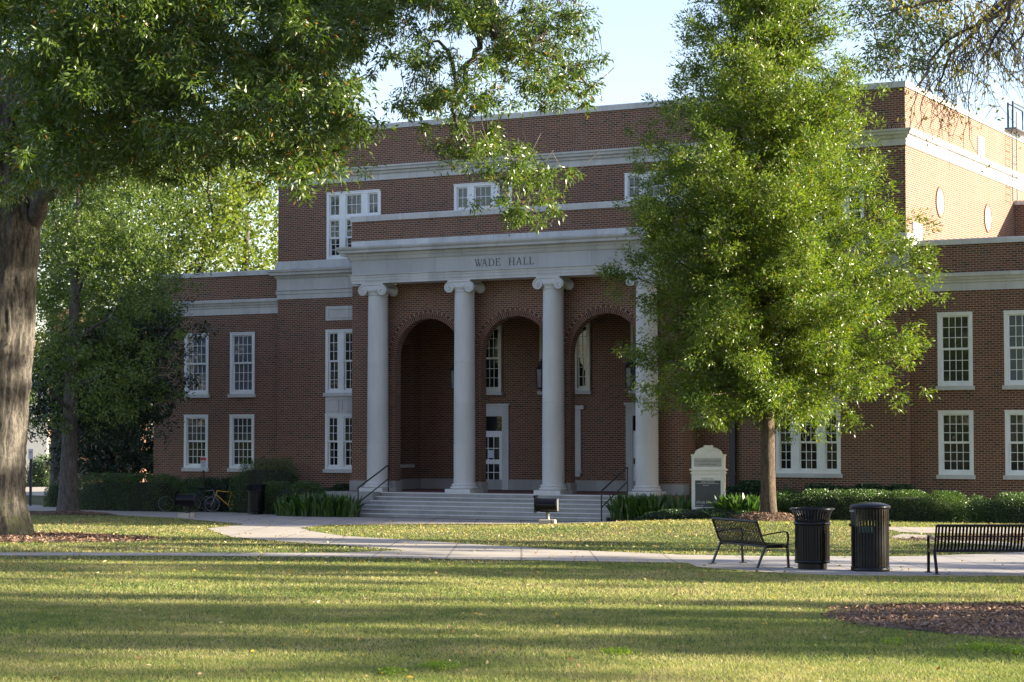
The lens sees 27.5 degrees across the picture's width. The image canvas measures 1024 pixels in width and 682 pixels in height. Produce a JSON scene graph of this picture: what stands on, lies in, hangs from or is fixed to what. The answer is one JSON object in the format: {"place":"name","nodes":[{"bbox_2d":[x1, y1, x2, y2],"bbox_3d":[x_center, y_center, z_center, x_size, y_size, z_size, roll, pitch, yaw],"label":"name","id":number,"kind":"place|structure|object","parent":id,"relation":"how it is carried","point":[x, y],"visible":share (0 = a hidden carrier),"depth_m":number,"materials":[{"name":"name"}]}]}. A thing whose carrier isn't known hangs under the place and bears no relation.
{"place":"outdoors","nodes":[
{"label":"outdoors","id":0,"kind":"place"},
{"bbox_2d":[26,486,80,495],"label":"path","id":1,"kind":"structure","parent":0,"point":[37,491],"depth_m":113.52,"materials":[{"name":"concrete"}]},
{"bbox_2d":[0,447,1023,681],"bbox_3d":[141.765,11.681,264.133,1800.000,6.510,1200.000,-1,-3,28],"label":"ground","id":2,"kind":"structure","parent":0,"point":[37,500],"depth_m":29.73,"materials":[{"name":"green plant"}]},
{"bbox_2d":[26,453,49,486],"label":"round bush","id":3,"kind":"object","parent":2,"relation":"on","point":[40,475],"visible":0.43,"depth_m":123.67,"materials":[{"name":"green plant"}]},
{"bbox_2d":[28,333,62,496],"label":"pale trunk tree","id":4,"kind":"object","parent":2,"relation":"on","point":[54,478],"visible":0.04,"depth_m":99.60,"materials":[{"name":"plant"}]},
{"bbox_2d":[43,482,80,506],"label":"clipped hedge","id":5,"kind":"object","parent":2,"relation":"on","point":[51,500],"visible":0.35,"depth_m":88.00,"materials":[{"name":"green plant"}]},
{"bbox_2d":[30,512,112,514],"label":"mulch bed","id":6,"kind":"object","parent":2,"relation":"on","point":[75,513],"visible":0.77,"depth_m":74.33,"materials":[{"name":"brown wood"}]},
{"bbox_2d":[0,510,1023,638],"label":"mulch chips","id":7,"kind":"object","parent":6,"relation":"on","point":[102,536],"visible":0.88,"depth_m":26.54,"materials":[{"name":"brown wood"}]},
{"bbox_2d":[2,535,153,541],"bbox_3d":[-12.918,4.774,51.014,8.647,0.152,6.086,0,-3,-5],"label":"mulch bed","id":8,"kind":"object","parent":2,"relation":"on","point":[119,540],"visible":0.23,"depth_m":49.19,"materials":[{"name":"brown wood"}]},
{"bbox_2d":[26,309,147,482],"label":"building","id":9,"kind":"structure","parent":2,"relation":"on","point":[37,448],"depth_m":134.25,"materials":[{"name":"paint"}]},
{"bbox_2d":[28,161,216,511],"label":"street maple","id":10,"kind":"object","parent":2,"relation":"on","point":[77,241],"visible":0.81,"depth_m":75.07,"materials":[{"name":"green plant"}]},
{"bbox_2d":[28,286,224,486],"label":"evergreen tree","id":11,"kind":"object","parent":2,"relation":"on","point":[125,448],"visible":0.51,"depth_m":77.86,"materials":[{"name":"green plant"}]},
{"bbox_2d":[77,472,207,511],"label":"clipped hedge","id":12,"kind":"object","parent":2,"relation":"on","point":[110,493],"visible":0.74,"depth_m":81.59,"materials":[{"name":"green plant"}]},
{"bbox_2d":[36,132,277,327],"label":"autumn tree","id":13,"kind":"object","parent":2,"relation":"on","point":[228,213],"visible":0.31,"depth_m":107.67,"materials":[{"name":"green plant"}]},
{"bbox_2d":[173,491,197,517],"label":"floodlight","id":14,"kind":"object","parent":2,"relation":"on","point":[186,500],"visible":0.94,"depth_m":72.08,"materials":[{"name":"metal"}]},
{"bbox_2d":[165,476,237,511],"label":"foundation shrub","id":15,"kind":"object","parent":2,"relation":"on","point":[222,481],"visible":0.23,"depth_m":81.97,"materials":[{"name":"green plant"}]},
{"bbox_2d":[200,457,205,507],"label":"post sign","id":16,"kind":"object","parent":2,"relation":"on","point":[203,464],"visible":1,"depth_m":81.94,"materials":[{"name":"white metal"}]},
{"bbox_2d":[196,486,217,511],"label":"bicycle","id":17,"kind":"object","parent":2,"relation":"on","point":[209,497],"visible":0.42,"depth_m":81.96,"materials":[{"name":"metal"}]},
{"bbox_2d":[224,457,298,512],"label":"rounded shrub","id":18,"kind":"object","parent":2,"relation":"on","point":[257,476],"visible":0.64,"depth_m":80.11,"materials":[{"name":"green plant"}]},
{"bbox_2d":[247,480,329,514],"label":"clipped shrub","id":19,"kind":"object","parent":2,"relation":"on","point":[273,492],"visible":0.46,"depth_m":77.84,"materials":[{"name":"green plant"}]},
{"bbox_2d":[0,0,613,534],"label":"old willow oak","id":20,"kind":"object","parent":2,"relation":"on","point":[140,70],"visible":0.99,"depth_m":42.40,"materials":[{"name":"green plant"}]},
{"bbox_2d":[271,491,367,516],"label":"leafy plant clump","id":21,"kind":"object","parent":2,"relation":"on","point":[318,505],"visible":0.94,"depth_m":74.76,"materials":[{"name":"green plant"}]},
{"bbox_2d":[317,483,349,490],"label":"foundation shrub","id":22,"kind":"object","parent":2,"relation":"on","point":[337,487],"visible":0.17,"depth_m":79.41,"materials":[{"name":"green plant"}]},
{"bbox_2d":[533,495,558,524],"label":"floodlight","id":23,"kind":"object","parent":2,"relation":"on","point":[547,505],"visible":0.95,"depth_m":65.55,"materials":[{"name":"metal"}]},
{"bbox_2d":[153,76,1023,521],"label":"college hall","id":24,"kind":"structure","parent":2,"relation":"on","point":[331,352],"depth_m":76.34,"materials":[{"name":"red brick"}]},
{"bbox_2d":[181,415,208,470],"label":"window","id":25,"kind":"structure","parent":24,"relation":"in","point":[195,426],"depth_m":84.02,"materials":[{"name":"white paint"}]},
{"bbox_2d":[183,333,209,397],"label":"window","id":26,"kind":"structure","parent":24,"relation":"in","point":[201,365],"depth_m":84.11,"materials":[{"name":"white paint"}]},
{"bbox_2d":[227,414,253,471],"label":"window","id":27,"kind":"structure","parent":24,"relation":"in","point":[241,426],"depth_m":82.99,"materials":[{"name":"white paint"}]},
{"bbox_2d":[227,332,255,397],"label":"window","id":28,"kind":"structure","parent":24,"relation":"in","point":[242,344],"depth_m":83.11,"materials":[{"name":"white paint"}]},
{"bbox_2d":[323,329,351,395],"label":"window","id":29,"kind":"structure","parent":24,"relation":"in","point":[338,342],"depth_m":80.53,"materials":[{"name":"white paint"}]},
{"bbox_2d":[323,414,351,472],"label":"window","id":30,"kind":"structure","parent":24,"relation":"in","point":[338,427],"depth_m":80.37,"materials":[{"name":"white paint"}]},
{"bbox_2d":[326,189,380,259],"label":"window","id":31,"kind":"structure","parent":24,"relation":"in","point":[344,205],"depth_m":80.67,"materials":[{"name":"white paint"}]},
{"bbox_2d":[357,465,388,516],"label":"handrail","id":32,"kind":"object","parent":24,"relation":"attached to","point":[358,501],"visible":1,"depth_m":75.48,"materials":[{"name":"black metal"}]},
{"bbox_2d":[450,363,453,389],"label":"pendant lantern","id":33,"kind":"object","parent":24,"relation":"hanging from","point":[452,377],"visible":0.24,"depth_m":78.93,"materials":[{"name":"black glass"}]},
{"bbox_2d":[453,182,511,209],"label":"window","id":34,"kind":"structure","parent":24,"relation":"in","point":[485,191],"depth_m":78.00,"materials":[{"name":"white paint"}]},
{"bbox_2d":[486,325,503,394],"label":"window","id":35,"kind":"structure","parent":24,"relation":"in","point":[493,353],"depth_m":80.06,"materials":[{"name":"beige paint"}]},
{"bbox_2d":[536,359,542,391],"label":"pendant lantern","id":36,"kind":"object","parent":24,"relation":"hanging from","point":[539,372],"visible":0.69,"depth_m":77.21,"materials":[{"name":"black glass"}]},
{"bbox_2d":[537,322,591,394],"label":"window","id":37,"kind":"structure","parent":24,"relation":"in","point":[583,345],"depth_m":78.28,"materials":[{"name":"beige paint"}]},
{"bbox_2d":[601,467,627,521],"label":"handrail","id":38,"kind":"object","parent":24,"relation":"attached to","point":[609,483],"visible":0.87,"depth_m":70.95,"materials":[{"name":"black metal"}]},
{"bbox_2d":[624,346,635,390],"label":"pendant lantern","id":39,"kind":"object","parent":24,"relation":"hanging from","point":[628,370],"visible":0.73,"depth_m":75.50,"materials":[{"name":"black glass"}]},
{"bbox_2d":[628,323,635,393],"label":"window","id":40,"kind":"structure","parent":24,"relation":"in","point":[632,337],"depth_m":77.28,"materials":[{"name":"beige paint"}]},
{"bbox_2d":[624,170,686,200],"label":"window","id":41,"kind":"structure","parent":24,"relation":"in","point":[628,181],"depth_m":74.92,"materials":[{"name":"white paint"}]},
{"bbox_2d":[775,411,842,477],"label":"window","id":42,"kind":"structure","parent":24,"relation":"in","point":[812,461],"depth_m":71.43,"materials":[{"name":"white paint"}]},
{"bbox_2d":[807,158,863,235],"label":"window","id":43,"kind":"structure","parent":24,"relation":"in","point":[851,197],"depth_m":71.10,"materials":[{"name":"white paint"}]},
{"bbox_2d":[935,311,974,389],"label":"window","id":44,"kind":"structure","parent":24,"relation":"in","point":[954,329],"depth_m":69.51,"materials":[{"name":"white paint"}]},
{"bbox_2d":[936,410,975,478],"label":"window","id":45,"kind":"structure","parent":24,"relation":"in","point":[955,427],"depth_m":69.35,"materials":[{"name":"white paint"}]},
{"bbox_2d":[1002,310,1023,388],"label":"window","id":46,"kind":"structure","parent":24,"relation":"in","point":[1013,319],"depth_m":68.56,"materials":[{"name":"white paint"}]},
{"bbox_2d":[1003,410,1023,479],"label":"window","id":47,"kind":"structure","parent":24,"relation":"in","point":[1014,419],"depth_m":68.43,"materials":[{"name":"white paint"}]},
{"bbox_2d":[603,491,691,520],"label":"leafy plant clump","id":48,"kind":"object","parent":2,"relation":"on","point":[620,507],"visible":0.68,"depth_m":69.39,"materials":[{"name":"green plant"}]},
{"bbox_2d":[634,508,751,520],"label":"groundcover patch","id":49,"kind":"object","parent":2,"relation":"on","point":[682,514],"visible":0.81,"depth_m":66.92,"materials":[{"name":"green plant"}]},
{"bbox_2d":[375,636,1023,675],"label":"clover patches","id":50,"kind":"object","parent":2,"relation":"on","point":[981,645],"visible":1,"depth_m":20.94,"materials":[{"name":"green plant"}]},
{"bbox_2d":[689,445,727,509],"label":"monument sign","id":51,"kind":"object","parent":2,"relation":"on","point":[708,469],"visible":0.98,"depth_m":68.70,"materials":[{"name":"metal"}]},
{"bbox_2d":[708,492,759,512],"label":"leafy plant clump","id":52,"kind":"object","parent":2,"relation":"on","point":[747,503],"visible":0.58,"depth_m":66.89,"materials":[{"name":"green plant"}]},
{"bbox_2d":[726,479,778,508],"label":"foundation shrub","id":53,"kind":"object","parent":2,"relation":"on","point":[749,487],"visible":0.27,"depth_m":71.16,"materials":[{"name":"green plant"}]},
{"bbox_2d":[734,513,793,520],"bbox_3d":[7.910,5.502,65.663,2.543,0.262,2.937,-1,-3,28],"label":"mulch bed","id":54,"kind":"object","parent":2,"relation":"on","point":[761,519],"visible":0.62,"depth_m":64.64,"materials":[{"name":"brown wood"}]},
{"bbox_2d":[589,0,955,513],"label":"willow oak","id":55,"kind":"object","parent":2,"relation":"on","point":[771,259],"visible":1,"depth_m":64.36,"materials":[{"name":"green plant"}]},
{"bbox_2d":[690,554,1023,573],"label":"paved pad","id":56,"kind":"object","parent":2,"relation":"on","point":[975,564],"visible":0.84,"depth_m":40.23,"materials":[{"name":"concrete"}]},
{"bbox_2d":[710,517,792,567],"bbox_3d":[4.470,3.779,39.398,0.800,0.884,1.820,1,-3,-23],"label":"park bench","id":57,"kind":"object","parent":56,"relation":"on","point":[741,541],"visible":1,"depth_m":39.17,"materials":[{"name":"black metal"}]},
{"bbox_2d":[789,507,834,569],"bbox_3d":[5.488,3.608,38.316,0.826,1.116,0.826,-1,-3,28],"label":"litter bin","id":58,"kind":"object","parent":56,"relation":"on","point":[812,540],"visible":1,"depth_m":38.06,"materials":[{"name":"black metal"}]},
{"bbox_2d":[849,502,890,571],"bbox_3d":[6.465,3.526,37.842,0.736,1.240,0.736,-1,-3,28],"label":"litter bin","id":59,"kind":"object","parent":56,"relation":"on","point":[869,548],"visible":1,"depth_m":37.57,"materials":[{"name":"black metal"}]},
{"bbox_2d":[925,524,1023,574],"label":"park bench","id":60,"kind":"object","parent":56,"relation":"on","point":[935,549],"visible":1,"depth_m":36.88,"materials":[{"name":"black metal"}]},
{"bbox_2d":[780,483,956,512],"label":"foundation shrub","id":61,"kind":"object","parent":2,"relation":"on","point":[893,487],"visible":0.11,"depth_m":69.41,"materials":[{"name":"green plant"}]},
{"bbox_2d":[776,488,979,521],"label":"clipped hedge","id":62,"kind":"object","parent":2,"relation":"on","point":[919,506],"visible":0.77,"depth_m":66.15,"materials":[{"name":"green plant"}]},
{"bbox_2d":[823,0,1023,172],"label":"yellowing elm","id":63,"kind":"object","parent":2,"relation":"on","point":[995,11],"visible":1,"depth_m":26.12,"materials":[{"name":"green plant"}]},
{"bbox_2d":[824,604,1023,638],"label":"mulch bed","id":64,"kind":"object","parent":2,"relation":"on","point":[934,630],"visible":0.4,"depth_m":24.97,"materials":[{"name":"brown wood"}]},
{"bbox_2d":[897,534,1023,540],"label":"mulch bed","id":65,"kind":"object","parent":2,"relation":"on","point":[961,538],"visible":0.28,"depth_m":52.28,"materials":[{"name":"brown wood"}]},
{"bbox_2d":[965,491,1023,523],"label":"clipped hedge","id":66,"kind":"object","parent":2,"relation":"on","point":[1008,507],"visible":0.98,"depth_m":64.31,"materials":[{"name":"green plant"}]},
{"bbox_2d":[0,504,1023,575],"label":"path","id":67,"kind":"structure","parent":0,"point":[409,548],"depth_m":47.87,"materials":[{"name":"concrete"}]},
{"bbox_2d":[28,449,32,505],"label":"post sign","id":68,"kind":"object","parent":67,"relation":"on","point":[30,454],"visible":0.99,"depth_m":90.07,"materials":[{"name":"grey metal"}]},
{"bbox_2d":[157,486,201,511],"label":"bicycle","id":69,"kind":"object","parent":67,"relation":"on","point":[200,503],"visible":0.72,"depth_m":80.77,"materials":[{"name":"rubber"}]},
{"bbox_2d":[177,486,215,511],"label":"bicycle","id":70,"kind":"object","parent":67,"relation":"on","point":[202,487],"visible":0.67,"depth_m":81.05,"materials":[{"name":"rubber"}]},
{"bbox_2d":[203,486,236,511],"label":"bicycle","id":71,"kind":"object","parent":67,"relation":"on","point":[214,497],"visible":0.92,"depth_m":80.70,"materials":[{"name":"metal"}]},
{"bbox_2d":[245,484,266,514],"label":"litter bin","id":72,"kind":"object","parent":67,"relation":"on","point":[255,499],"visible":1,"depth_m":77.35,"materials":[{"name":"black metal"}]},
{"bbox_2d":[0,517,1023,681],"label":"fallen leaves","id":73,"kind":"object","parent":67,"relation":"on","point":[409,676],"visible":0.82,"depth_m":41.70,"materials":[{"name":"brown plant"}]},
{"bbox_2d":[1,0,1023,431],"label":"sky","id":74,"kind":"structure","parent":0,"point":[637,37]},
{"bbox_2d":[889,527,1021,533],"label":"path","id":75,"kind":"structure","parent":0,"point":[917,529],"depth_m":57.11,"materials":[{"name":"concrete"}]},
{"bbox_2d":[892,534,1023,546],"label":"path","id":76,"kind":"structure","parent":0,"point":[904,535],"depth_m":52.04,"materials":[{"name":"concrete"}]}
]}

